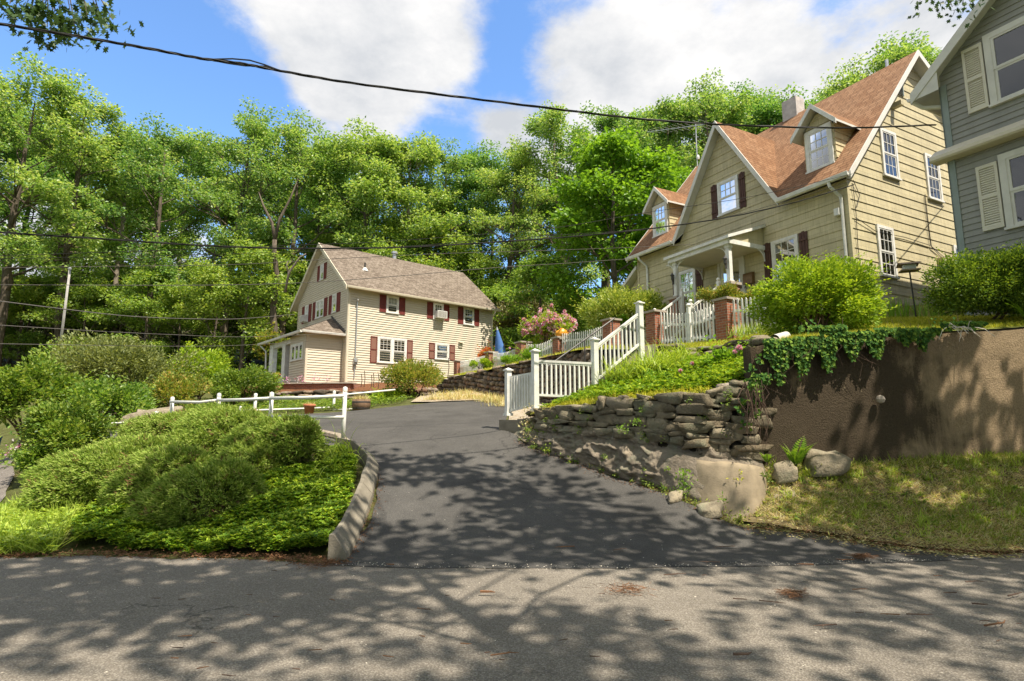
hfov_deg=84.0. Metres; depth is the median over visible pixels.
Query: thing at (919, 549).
verge straw
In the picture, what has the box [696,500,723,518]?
rock
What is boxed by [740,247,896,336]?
shrub
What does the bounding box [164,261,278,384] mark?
understory tree
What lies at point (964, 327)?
dry vine
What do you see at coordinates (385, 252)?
understory tree
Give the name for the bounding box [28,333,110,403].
shrub
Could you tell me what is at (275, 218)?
oak tree
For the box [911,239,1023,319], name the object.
shrub
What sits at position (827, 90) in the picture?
oak tree
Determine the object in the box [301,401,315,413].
flower pot
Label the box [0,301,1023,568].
ground
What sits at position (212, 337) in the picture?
understory tree
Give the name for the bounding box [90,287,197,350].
understory tree
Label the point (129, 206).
woodland tree
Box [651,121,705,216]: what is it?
oak tree
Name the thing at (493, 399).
dry grass
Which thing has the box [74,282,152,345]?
understory tree
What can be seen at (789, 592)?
needle clump
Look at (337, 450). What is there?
ornamental grass
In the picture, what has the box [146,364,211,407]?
shrub
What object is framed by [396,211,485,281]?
understory tree
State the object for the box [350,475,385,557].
kerb litter
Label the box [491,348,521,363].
shrub
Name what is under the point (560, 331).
ceramic ornament
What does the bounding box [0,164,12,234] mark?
oak tree
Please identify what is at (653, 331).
brick pier
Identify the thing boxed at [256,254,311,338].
understory tree
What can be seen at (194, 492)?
juniper shrub
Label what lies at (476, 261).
understory tree
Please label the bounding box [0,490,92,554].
verge grass
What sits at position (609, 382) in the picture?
weed clump
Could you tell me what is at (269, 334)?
tree
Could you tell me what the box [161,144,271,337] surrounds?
oak tree
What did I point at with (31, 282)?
understory tree
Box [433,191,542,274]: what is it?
oak tree
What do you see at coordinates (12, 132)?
oak tree
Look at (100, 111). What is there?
oak tree
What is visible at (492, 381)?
stone wall
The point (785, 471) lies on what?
rock
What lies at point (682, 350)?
day lily
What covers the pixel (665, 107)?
oak tree
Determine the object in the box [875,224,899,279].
window
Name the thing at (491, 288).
understory tree
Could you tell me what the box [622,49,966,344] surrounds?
tan house
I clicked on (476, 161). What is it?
woodland tree
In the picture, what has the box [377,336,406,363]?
window
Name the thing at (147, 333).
overhead cable
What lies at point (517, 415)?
gravel path
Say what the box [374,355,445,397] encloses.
shrub
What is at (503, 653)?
fallen twig
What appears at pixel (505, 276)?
understory tree
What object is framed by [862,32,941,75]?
woodland tree
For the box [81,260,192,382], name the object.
understory tree
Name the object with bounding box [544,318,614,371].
metal handrail
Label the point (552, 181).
oak tree
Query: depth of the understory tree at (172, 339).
50.23 m
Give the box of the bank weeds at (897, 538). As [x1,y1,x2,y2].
[767,457,1023,540]
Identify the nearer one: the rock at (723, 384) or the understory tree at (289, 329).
the rock at (723, 384)
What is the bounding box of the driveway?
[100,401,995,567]
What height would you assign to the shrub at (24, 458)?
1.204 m
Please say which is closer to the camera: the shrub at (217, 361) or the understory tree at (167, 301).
the shrub at (217, 361)
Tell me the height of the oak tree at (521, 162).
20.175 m
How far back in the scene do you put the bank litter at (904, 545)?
7.22 m
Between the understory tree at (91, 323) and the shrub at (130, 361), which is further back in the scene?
the understory tree at (91, 323)
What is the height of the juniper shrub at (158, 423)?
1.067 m
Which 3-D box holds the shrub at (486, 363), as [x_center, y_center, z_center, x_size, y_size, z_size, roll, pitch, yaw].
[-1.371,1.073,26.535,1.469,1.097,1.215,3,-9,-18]
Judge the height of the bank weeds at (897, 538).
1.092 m
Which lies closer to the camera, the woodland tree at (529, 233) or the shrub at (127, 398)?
the shrub at (127, 398)
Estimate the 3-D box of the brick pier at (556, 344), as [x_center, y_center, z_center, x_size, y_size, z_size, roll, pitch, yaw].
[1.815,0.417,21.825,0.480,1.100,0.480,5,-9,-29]
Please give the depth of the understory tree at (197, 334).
48.96 m
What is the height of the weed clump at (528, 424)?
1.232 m
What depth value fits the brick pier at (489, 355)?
26.60 m
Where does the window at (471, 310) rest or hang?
in the beige house at (374, 324)
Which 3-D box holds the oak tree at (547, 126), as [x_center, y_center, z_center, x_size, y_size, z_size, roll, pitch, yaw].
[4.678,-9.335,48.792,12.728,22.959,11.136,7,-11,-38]
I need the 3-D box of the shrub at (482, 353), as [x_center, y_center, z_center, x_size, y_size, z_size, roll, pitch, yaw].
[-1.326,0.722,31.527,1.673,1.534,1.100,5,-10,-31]
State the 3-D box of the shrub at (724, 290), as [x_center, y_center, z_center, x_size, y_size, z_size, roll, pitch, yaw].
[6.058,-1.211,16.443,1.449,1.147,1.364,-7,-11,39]
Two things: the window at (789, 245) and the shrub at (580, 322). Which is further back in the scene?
the shrub at (580, 322)
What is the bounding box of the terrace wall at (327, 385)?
[281,382,361,389]
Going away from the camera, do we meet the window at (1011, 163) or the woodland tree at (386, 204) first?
the window at (1011, 163)
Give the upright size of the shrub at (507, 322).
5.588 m
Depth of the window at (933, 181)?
18.00 m
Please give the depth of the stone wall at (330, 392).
25.12 m
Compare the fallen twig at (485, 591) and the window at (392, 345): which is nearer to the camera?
the fallen twig at (485, 591)
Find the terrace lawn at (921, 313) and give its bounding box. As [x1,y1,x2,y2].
[444,304,1023,378]
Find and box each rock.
[117,406,182,424]
[668,489,682,503]
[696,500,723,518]
[716,383,730,387]
[771,460,797,483]
[774,488,796,497]
[803,449,850,476]
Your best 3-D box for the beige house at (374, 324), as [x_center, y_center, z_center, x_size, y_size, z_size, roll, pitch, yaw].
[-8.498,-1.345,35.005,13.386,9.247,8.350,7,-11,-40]
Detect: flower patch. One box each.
[4,439,21,457]
[281,373,331,382]
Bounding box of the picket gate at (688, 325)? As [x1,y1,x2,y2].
[660,303,715,344]
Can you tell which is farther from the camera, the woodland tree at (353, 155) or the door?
the woodland tree at (353, 155)
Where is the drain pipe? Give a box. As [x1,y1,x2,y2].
[770,331,790,338]
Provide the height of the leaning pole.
4.824 m
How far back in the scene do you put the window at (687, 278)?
20.78 m
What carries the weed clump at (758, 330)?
on the terrace lawn at (921, 313)
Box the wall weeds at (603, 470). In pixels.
[517,389,770,509]
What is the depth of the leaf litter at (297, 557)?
6.81 m
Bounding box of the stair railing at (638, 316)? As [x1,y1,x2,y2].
[529,301,644,410]
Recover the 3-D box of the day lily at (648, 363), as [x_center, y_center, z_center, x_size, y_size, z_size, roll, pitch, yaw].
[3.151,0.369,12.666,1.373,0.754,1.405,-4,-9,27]
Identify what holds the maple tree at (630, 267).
on the terrace lawn at (921, 313)
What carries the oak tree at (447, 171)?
on the ground at (82, 545)
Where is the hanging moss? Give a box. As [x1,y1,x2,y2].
[530,385,710,414]
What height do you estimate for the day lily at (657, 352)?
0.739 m
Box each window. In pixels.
[289,342,303,361]
[304,305,308,322]
[314,298,323,319]
[319,264,323,280]
[331,293,336,313]
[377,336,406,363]
[386,295,398,313]
[433,302,443,320]
[435,343,448,359]
[463,307,474,325]
[652,202,668,237]
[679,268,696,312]
[717,174,739,217]
[771,234,799,285]
[804,121,834,173]
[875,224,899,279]
[878,128,901,181]
[923,152,944,203]
[952,245,957,255]
[982,16,1023,108]
[997,146,1023,230]
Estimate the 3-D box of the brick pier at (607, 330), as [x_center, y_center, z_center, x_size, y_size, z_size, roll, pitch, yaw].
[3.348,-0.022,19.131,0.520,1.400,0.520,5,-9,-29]
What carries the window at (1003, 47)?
in the grey house at (968, 89)
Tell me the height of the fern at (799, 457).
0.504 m
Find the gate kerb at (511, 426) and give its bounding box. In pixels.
[499,419,530,433]
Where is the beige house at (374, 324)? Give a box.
[255,243,500,383]
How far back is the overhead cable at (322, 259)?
13.58 m
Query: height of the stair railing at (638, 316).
2.681 m
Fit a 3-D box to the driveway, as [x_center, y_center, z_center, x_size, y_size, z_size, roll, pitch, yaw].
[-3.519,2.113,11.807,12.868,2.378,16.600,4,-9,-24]
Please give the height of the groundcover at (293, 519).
1.370 m
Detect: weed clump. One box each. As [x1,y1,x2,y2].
[0,425,29,468]
[518,403,542,450]
[599,368,677,388]
[617,417,645,433]
[670,467,697,494]
[679,488,750,524]
[726,321,776,336]
[798,466,841,481]
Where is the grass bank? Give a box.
[738,453,1023,550]
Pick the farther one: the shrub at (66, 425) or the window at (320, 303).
the window at (320, 303)
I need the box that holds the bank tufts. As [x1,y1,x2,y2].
[769,450,1023,535]
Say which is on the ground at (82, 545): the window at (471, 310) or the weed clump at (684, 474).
the weed clump at (684, 474)
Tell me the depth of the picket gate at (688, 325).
16.16 m
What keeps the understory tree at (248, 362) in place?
on the ground at (82, 545)
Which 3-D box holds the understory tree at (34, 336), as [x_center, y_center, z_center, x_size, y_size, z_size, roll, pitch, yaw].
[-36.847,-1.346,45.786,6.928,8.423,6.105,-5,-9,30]
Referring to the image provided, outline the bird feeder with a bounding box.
[896,261,920,316]
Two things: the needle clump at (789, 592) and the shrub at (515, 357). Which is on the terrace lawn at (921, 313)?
the shrub at (515, 357)
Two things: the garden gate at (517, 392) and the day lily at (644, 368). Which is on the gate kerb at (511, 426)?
the garden gate at (517, 392)
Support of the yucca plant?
on the terrace lawn at (921, 313)
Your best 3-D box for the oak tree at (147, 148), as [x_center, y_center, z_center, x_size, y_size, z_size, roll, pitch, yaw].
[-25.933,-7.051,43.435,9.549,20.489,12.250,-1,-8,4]
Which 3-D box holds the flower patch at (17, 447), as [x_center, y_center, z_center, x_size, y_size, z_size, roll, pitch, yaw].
[-13.123,2.831,14.975,0.561,0.510,0.350,-3,-9,20]
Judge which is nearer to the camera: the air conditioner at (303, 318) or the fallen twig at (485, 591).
the fallen twig at (485, 591)
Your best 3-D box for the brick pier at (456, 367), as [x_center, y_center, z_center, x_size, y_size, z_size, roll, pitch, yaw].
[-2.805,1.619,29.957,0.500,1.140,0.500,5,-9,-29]
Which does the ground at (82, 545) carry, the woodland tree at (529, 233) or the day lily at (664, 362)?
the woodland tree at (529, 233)
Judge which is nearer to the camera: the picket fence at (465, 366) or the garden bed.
the garden bed
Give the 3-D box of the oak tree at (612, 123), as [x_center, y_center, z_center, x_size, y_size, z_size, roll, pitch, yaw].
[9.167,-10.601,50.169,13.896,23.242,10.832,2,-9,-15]
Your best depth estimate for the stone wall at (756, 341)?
13.16 m
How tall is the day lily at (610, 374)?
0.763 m
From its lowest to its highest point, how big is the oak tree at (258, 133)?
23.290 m
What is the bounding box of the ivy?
[749,317,988,404]
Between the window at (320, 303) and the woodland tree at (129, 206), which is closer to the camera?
the window at (320, 303)
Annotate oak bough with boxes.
[0,0,143,52]
[908,0,994,27]
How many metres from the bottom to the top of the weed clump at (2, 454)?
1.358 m
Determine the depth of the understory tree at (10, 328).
46.82 m
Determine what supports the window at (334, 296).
in the beige house at (374, 324)
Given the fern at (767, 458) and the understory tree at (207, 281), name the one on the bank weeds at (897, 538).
the fern at (767, 458)
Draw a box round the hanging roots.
[734,353,770,451]
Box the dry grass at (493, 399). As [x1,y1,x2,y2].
[415,387,504,405]
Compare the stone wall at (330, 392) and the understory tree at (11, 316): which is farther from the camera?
the understory tree at (11, 316)
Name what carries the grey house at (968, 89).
on the terrace lawn at (921, 313)
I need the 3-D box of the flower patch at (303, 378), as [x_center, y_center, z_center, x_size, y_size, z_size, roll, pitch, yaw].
[-9.866,1.826,27.305,2.523,0.499,0.529,0,-8,0]
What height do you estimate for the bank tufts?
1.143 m
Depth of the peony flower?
11.17 m
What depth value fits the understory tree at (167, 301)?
40.29 m
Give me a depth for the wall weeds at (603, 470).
10.00 m
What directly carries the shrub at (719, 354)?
on the garden bed
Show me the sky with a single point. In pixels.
(625, 55)
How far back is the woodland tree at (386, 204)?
62.56 m
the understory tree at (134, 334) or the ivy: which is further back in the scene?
the understory tree at (134, 334)
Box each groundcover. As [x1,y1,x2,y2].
[68,441,357,555]
[537,353,743,406]
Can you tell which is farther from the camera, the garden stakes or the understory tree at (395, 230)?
the understory tree at (395, 230)
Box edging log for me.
[320,429,347,438]
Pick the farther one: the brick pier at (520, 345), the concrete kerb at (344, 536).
the brick pier at (520, 345)
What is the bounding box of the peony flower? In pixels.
[735,345,741,352]
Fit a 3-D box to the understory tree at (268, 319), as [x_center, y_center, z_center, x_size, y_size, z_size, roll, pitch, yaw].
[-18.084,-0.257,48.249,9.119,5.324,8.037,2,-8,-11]
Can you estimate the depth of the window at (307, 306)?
34.49 m
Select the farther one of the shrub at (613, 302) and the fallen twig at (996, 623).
the shrub at (613, 302)
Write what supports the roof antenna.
attached to the tan house at (893, 202)
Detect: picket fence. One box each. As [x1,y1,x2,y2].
[460,356,483,372]
[493,349,514,366]
[526,339,551,356]
[562,328,602,351]
[732,297,775,335]
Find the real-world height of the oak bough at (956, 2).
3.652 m
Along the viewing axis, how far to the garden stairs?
13.82 m
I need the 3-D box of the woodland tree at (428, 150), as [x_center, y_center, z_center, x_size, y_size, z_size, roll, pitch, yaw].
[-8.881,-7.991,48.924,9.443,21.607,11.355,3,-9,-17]
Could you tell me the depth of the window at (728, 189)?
19.41 m
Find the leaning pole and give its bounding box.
[59,267,71,350]
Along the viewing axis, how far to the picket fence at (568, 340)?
20.75 m
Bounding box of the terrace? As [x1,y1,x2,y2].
[238,382,437,394]
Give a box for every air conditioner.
[299,315,307,322]
[434,310,446,318]
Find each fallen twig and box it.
[480,590,494,592]
[490,650,518,655]
[733,652,751,655]
[813,624,836,626]
[906,613,931,614]
[984,620,1004,626]
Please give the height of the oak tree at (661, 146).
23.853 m
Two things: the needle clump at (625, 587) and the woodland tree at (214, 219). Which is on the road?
the needle clump at (625, 587)
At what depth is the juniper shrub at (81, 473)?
8.81 m
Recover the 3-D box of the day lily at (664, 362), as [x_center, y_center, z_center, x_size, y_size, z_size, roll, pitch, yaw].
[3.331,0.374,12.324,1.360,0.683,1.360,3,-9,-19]
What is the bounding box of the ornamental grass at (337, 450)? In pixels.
[278,420,374,504]
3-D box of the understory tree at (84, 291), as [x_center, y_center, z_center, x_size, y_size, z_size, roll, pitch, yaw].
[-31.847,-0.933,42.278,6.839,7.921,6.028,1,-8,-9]
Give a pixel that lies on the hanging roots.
(745, 401)
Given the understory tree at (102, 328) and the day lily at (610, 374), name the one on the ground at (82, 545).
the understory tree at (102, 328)
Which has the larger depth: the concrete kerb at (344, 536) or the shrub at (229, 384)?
the shrub at (229, 384)
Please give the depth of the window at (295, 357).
29.66 m
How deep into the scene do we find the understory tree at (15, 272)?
45.49 m
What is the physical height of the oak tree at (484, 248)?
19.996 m
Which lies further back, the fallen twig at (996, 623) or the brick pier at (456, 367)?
the brick pier at (456, 367)
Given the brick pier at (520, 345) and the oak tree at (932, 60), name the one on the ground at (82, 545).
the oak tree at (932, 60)
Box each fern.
[759,452,774,463]
[778,435,819,466]
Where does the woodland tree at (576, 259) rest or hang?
on the ground at (82, 545)
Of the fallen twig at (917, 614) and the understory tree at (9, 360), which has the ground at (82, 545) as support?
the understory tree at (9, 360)
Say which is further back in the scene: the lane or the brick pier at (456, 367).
the brick pier at (456, 367)
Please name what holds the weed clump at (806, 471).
on the grass bank
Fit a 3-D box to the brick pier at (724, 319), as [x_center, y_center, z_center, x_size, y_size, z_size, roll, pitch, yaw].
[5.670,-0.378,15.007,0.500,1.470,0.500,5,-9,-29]
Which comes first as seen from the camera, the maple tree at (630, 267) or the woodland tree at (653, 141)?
the maple tree at (630, 267)
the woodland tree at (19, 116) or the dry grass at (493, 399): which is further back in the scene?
the woodland tree at (19, 116)
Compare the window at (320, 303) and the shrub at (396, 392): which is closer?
the shrub at (396, 392)
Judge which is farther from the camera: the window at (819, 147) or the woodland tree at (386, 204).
the woodland tree at (386, 204)
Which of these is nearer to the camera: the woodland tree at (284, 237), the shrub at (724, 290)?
the shrub at (724, 290)
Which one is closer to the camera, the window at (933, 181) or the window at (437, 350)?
the window at (933, 181)
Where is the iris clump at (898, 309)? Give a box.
[877,295,952,317]
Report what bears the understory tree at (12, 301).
on the ground at (82, 545)
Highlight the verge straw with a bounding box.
[752,523,1023,558]
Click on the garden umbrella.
(499, 344)
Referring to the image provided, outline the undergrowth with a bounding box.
[112,392,417,422]
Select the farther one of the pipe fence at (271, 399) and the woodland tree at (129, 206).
the woodland tree at (129, 206)
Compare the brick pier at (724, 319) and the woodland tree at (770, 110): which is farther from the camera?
the woodland tree at (770, 110)
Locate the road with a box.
[0,553,1023,680]
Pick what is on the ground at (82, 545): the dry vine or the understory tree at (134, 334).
the understory tree at (134, 334)
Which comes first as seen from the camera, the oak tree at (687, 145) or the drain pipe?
the drain pipe
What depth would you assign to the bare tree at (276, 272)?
38.42 m
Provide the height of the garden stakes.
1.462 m
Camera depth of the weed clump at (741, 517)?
8.34 m
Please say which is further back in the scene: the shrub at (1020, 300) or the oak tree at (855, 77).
the oak tree at (855, 77)
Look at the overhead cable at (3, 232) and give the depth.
10.63 m
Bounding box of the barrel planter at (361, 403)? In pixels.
[349,393,372,410]
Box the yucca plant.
[983,295,1023,318]
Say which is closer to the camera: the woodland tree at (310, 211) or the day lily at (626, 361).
the day lily at (626, 361)
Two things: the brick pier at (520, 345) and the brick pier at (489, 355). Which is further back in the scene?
the brick pier at (489, 355)
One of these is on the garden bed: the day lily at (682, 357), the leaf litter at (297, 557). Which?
the day lily at (682, 357)
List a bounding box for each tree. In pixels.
[0,49,118,366]
[0,67,182,374]
[0,92,108,268]
[0,109,99,352]
[0,116,42,266]
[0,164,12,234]
[0,265,24,351]
[0,269,30,283]
[0,270,74,372]
[2,317,64,365]
[3,285,82,371]
[4,304,86,359]
[5,272,58,352]
[13,271,87,360]
[15,133,135,278]
[15,164,177,331]
[17,274,135,347]
[44,278,143,342]
[45,120,200,341]
[52,301,156,336]
[67,110,250,367]
[67,315,171,355]
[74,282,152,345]
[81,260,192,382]
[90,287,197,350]
[95,196,203,337]
[107,124,252,346]
[118,283,188,353]
[123,279,222,367]
[153,281,233,356]
[153,316,219,357]
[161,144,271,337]
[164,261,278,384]
[170,95,314,357]
[178,301,293,367]
[179,232,297,372]
[181,313,246,356]
[182,287,253,349]
[194,283,269,364]
[199,105,366,337]
[208,157,315,298]
[222,241,303,337]
[239,124,376,324]
[239,309,296,337]
[251,322,289,371]
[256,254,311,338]
[259,182,296,334]
[264,178,355,255]
[280,226,359,320]
[284,253,305,291]
[288,185,379,253]
[298,115,427,269]
[334,162,439,257]
[356,130,465,261]
[357,234,408,259]
[361,214,453,264]
[380,177,466,252]
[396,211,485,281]
[403,134,498,279]
[418,207,499,259]
[427,137,535,275]
[427,245,506,303]
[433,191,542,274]
[459,147,576,278]
[463,134,565,362]
[473,272,512,350]
[478,277,537,352]
[489,247,592,355]
[493,99,610,287]
[498,182,567,274]
[502,265,539,342]
[508,304,599,352]
[522,172,615,268]
[530,125,693,329]
[534,100,670,288]
[559,168,630,336]
[581,155,691,330]
[625,93,703,226]
[633,131,698,214]
[642,67,770,180]
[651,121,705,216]
[673,78,764,182]
[682,84,782,151]
[736,82,819,134]
[806,83,839,105]
[814,66,860,99]
[827,51,889,91]
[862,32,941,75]
[871,28,938,68]
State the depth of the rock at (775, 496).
8.55 m
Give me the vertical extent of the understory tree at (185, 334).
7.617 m
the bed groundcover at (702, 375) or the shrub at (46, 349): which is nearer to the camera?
the bed groundcover at (702, 375)
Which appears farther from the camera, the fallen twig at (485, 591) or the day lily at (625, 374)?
the day lily at (625, 374)
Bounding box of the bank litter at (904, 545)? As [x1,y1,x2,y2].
[747,521,1023,557]
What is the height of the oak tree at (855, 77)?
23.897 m
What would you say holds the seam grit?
on the driveway
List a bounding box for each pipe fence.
[154,387,347,438]
[239,389,394,410]
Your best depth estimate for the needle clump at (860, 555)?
6.68 m
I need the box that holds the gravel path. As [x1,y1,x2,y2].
[411,392,545,419]
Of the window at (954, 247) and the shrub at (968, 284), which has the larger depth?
the window at (954, 247)
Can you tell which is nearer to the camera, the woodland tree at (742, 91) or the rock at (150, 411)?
the rock at (150, 411)
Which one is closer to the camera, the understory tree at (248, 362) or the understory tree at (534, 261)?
the understory tree at (534, 261)
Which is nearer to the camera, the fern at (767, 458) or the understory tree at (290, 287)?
the fern at (767, 458)
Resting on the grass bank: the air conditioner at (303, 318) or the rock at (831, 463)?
the rock at (831, 463)
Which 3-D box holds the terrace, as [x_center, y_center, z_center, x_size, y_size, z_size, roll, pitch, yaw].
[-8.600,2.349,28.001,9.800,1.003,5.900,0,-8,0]
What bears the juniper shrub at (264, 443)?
on the ground at (82, 545)
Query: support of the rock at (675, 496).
on the driveway
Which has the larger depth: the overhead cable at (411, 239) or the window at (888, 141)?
the window at (888, 141)
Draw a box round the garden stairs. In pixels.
[586,344,655,404]
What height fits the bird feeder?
1.268 m
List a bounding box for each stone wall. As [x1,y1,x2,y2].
[207,387,438,401]
[437,348,608,402]
[515,380,777,520]
[632,335,777,357]
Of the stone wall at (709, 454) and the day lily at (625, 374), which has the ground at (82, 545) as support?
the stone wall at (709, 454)
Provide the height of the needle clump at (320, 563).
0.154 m
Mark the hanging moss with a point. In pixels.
(631, 395)
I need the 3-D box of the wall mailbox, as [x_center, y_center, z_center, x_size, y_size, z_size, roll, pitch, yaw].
[7.635,-1.947,18.362,0.162,0.508,0.350,4,-9,-27]
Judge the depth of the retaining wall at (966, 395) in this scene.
9.52 m
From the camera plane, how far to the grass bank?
8.31 m
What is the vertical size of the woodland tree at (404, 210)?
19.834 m
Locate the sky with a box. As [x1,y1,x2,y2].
[0,0,978,298]
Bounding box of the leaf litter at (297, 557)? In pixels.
[0,546,351,564]
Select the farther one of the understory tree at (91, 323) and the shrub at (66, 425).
the understory tree at (91, 323)
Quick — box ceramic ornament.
[555,328,568,339]
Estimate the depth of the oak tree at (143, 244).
60.86 m
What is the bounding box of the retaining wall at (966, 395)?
[743,329,1023,466]
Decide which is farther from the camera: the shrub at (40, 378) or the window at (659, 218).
the window at (659, 218)
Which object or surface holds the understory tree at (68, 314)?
on the ground at (82, 545)
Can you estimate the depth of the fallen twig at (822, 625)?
4.44 m
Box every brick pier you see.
[453,360,464,374]
[484,351,497,370]
[514,341,532,356]
[551,336,565,354]
[600,318,621,360]
[643,309,666,344]
[711,296,739,340]
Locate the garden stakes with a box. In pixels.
[361,358,448,387]
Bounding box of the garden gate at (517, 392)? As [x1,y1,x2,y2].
[503,368,530,415]
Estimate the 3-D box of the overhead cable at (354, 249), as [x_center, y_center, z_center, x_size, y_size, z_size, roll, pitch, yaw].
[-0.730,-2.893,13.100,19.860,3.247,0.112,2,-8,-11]
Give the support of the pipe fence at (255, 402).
on the ground at (82, 545)
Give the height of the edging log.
0.434 m
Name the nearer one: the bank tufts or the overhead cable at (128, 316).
the bank tufts
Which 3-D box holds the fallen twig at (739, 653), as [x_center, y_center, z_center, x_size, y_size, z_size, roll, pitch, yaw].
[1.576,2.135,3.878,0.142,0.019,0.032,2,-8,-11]
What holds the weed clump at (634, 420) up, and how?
attached to the stone wall at (709, 454)
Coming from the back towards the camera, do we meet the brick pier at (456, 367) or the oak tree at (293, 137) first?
the oak tree at (293, 137)
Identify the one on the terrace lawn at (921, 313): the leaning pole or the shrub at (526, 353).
the shrub at (526, 353)
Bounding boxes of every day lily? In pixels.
[592,349,634,381]
[605,348,648,371]
[607,357,646,382]
[621,344,667,377]
[632,341,673,369]
[640,340,672,360]
[640,344,687,371]
[656,339,701,363]
[657,337,715,359]
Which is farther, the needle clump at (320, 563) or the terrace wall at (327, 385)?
the terrace wall at (327, 385)
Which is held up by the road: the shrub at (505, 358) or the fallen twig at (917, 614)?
the fallen twig at (917, 614)
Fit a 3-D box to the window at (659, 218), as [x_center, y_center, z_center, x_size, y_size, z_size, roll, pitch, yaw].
[5.948,-4.844,22.828,0.345,1.300,0.893,2,-8,-13]
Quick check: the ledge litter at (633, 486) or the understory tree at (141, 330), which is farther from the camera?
the understory tree at (141, 330)
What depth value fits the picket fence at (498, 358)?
26.06 m
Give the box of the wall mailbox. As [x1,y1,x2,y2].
[743,272,754,288]
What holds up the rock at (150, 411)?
on the ground at (82, 545)
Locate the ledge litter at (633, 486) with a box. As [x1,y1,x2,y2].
[515,439,762,532]
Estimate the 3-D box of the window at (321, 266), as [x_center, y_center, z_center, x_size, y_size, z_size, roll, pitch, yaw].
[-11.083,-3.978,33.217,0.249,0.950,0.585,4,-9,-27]
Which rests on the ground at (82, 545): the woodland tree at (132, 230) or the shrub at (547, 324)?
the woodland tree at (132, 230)
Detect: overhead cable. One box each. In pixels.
[0,22,936,128]
[0,174,849,255]
[0,181,850,258]
[0,184,853,248]
[0,244,691,267]
[0,259,622,285]
[0,301,294,319]
[0,325,332,336]
[0,341,309,345]
[214,58,279,69]
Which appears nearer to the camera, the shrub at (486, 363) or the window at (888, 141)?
the window at (888, 141)
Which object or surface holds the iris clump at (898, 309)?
on the terrace lawn at (921, 313)
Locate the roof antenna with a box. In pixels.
[645,119,711,165]
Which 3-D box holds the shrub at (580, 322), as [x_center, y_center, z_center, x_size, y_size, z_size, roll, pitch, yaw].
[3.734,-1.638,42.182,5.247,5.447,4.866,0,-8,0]
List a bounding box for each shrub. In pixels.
[0,351,97,450]
[0,440,77,471]
[9,387,123,453]
[11,431,185,512]
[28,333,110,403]
[46,327,212,417]
[57,370,160,426]
[95,441,215,506]
[115,407,194,435]
[122,454,268,532]
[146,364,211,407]
[160,400,270,457]
[164,341,233,399]
[204,357,284,406]
[214,411,328,474]
[365,384,409,401]
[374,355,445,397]
[466,353,497,368]
[475,340,497,363]
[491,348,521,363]
[493,286,557,348]
[506,326,552,359]
[508,347,524,362]
[516,303,577,354]
[541,284,594,338]
[569,280,669,344]
[681,334,755,366]
[691,277,745,307]
[732,282,764,306]
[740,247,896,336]
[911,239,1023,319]
[988,240,1023,308]
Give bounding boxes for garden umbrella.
[495,327,506,356]
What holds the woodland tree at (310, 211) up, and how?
on the ground at (82, 545)
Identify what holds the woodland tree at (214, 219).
on the ground at (82, 545)
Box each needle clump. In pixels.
[291,558,349,569]
[580,581,656,596]
[769,587,818,600]
[843,551,881,560]
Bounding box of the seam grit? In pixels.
[343,555,967,568]
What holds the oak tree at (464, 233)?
on the ground at (82, 545)
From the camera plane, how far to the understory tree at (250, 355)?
46.80 m
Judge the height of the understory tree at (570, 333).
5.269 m
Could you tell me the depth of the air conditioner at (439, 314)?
33.38 m
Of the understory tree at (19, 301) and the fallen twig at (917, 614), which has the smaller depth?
the fallen twig at (917, 614)
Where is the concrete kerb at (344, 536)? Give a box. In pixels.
[327,437,378,560]
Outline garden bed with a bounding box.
[528,374,739,416]
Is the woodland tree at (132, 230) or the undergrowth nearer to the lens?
the undergrowth
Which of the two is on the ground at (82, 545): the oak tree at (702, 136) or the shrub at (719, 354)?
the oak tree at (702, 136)
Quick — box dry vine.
[939,321,993,341]
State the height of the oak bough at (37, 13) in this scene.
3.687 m
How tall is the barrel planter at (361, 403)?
0.673 m
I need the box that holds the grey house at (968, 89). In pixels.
[906,0,1023,331]
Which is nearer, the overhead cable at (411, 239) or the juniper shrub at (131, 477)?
the juniper shrub at (131, 477)
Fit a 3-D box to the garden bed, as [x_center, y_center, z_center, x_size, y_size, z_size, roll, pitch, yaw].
[3.315,0.975,12.273,4.743,1.335,3.951,-8,-11,44]
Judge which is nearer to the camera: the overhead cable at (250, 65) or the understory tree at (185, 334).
the overhead cable at (250, 65)
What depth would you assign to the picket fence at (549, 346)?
22.63 m
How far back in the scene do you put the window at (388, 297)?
31.74 m
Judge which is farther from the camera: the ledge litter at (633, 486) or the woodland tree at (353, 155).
the woodland tree at (353, 155)
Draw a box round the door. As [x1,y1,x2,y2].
[717,256,746,308]
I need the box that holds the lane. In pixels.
[0,457,14,500]
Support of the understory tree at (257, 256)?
on the ground at (82, 545)
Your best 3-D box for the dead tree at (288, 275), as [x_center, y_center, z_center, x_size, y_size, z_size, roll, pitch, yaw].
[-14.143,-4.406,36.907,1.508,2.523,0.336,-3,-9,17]

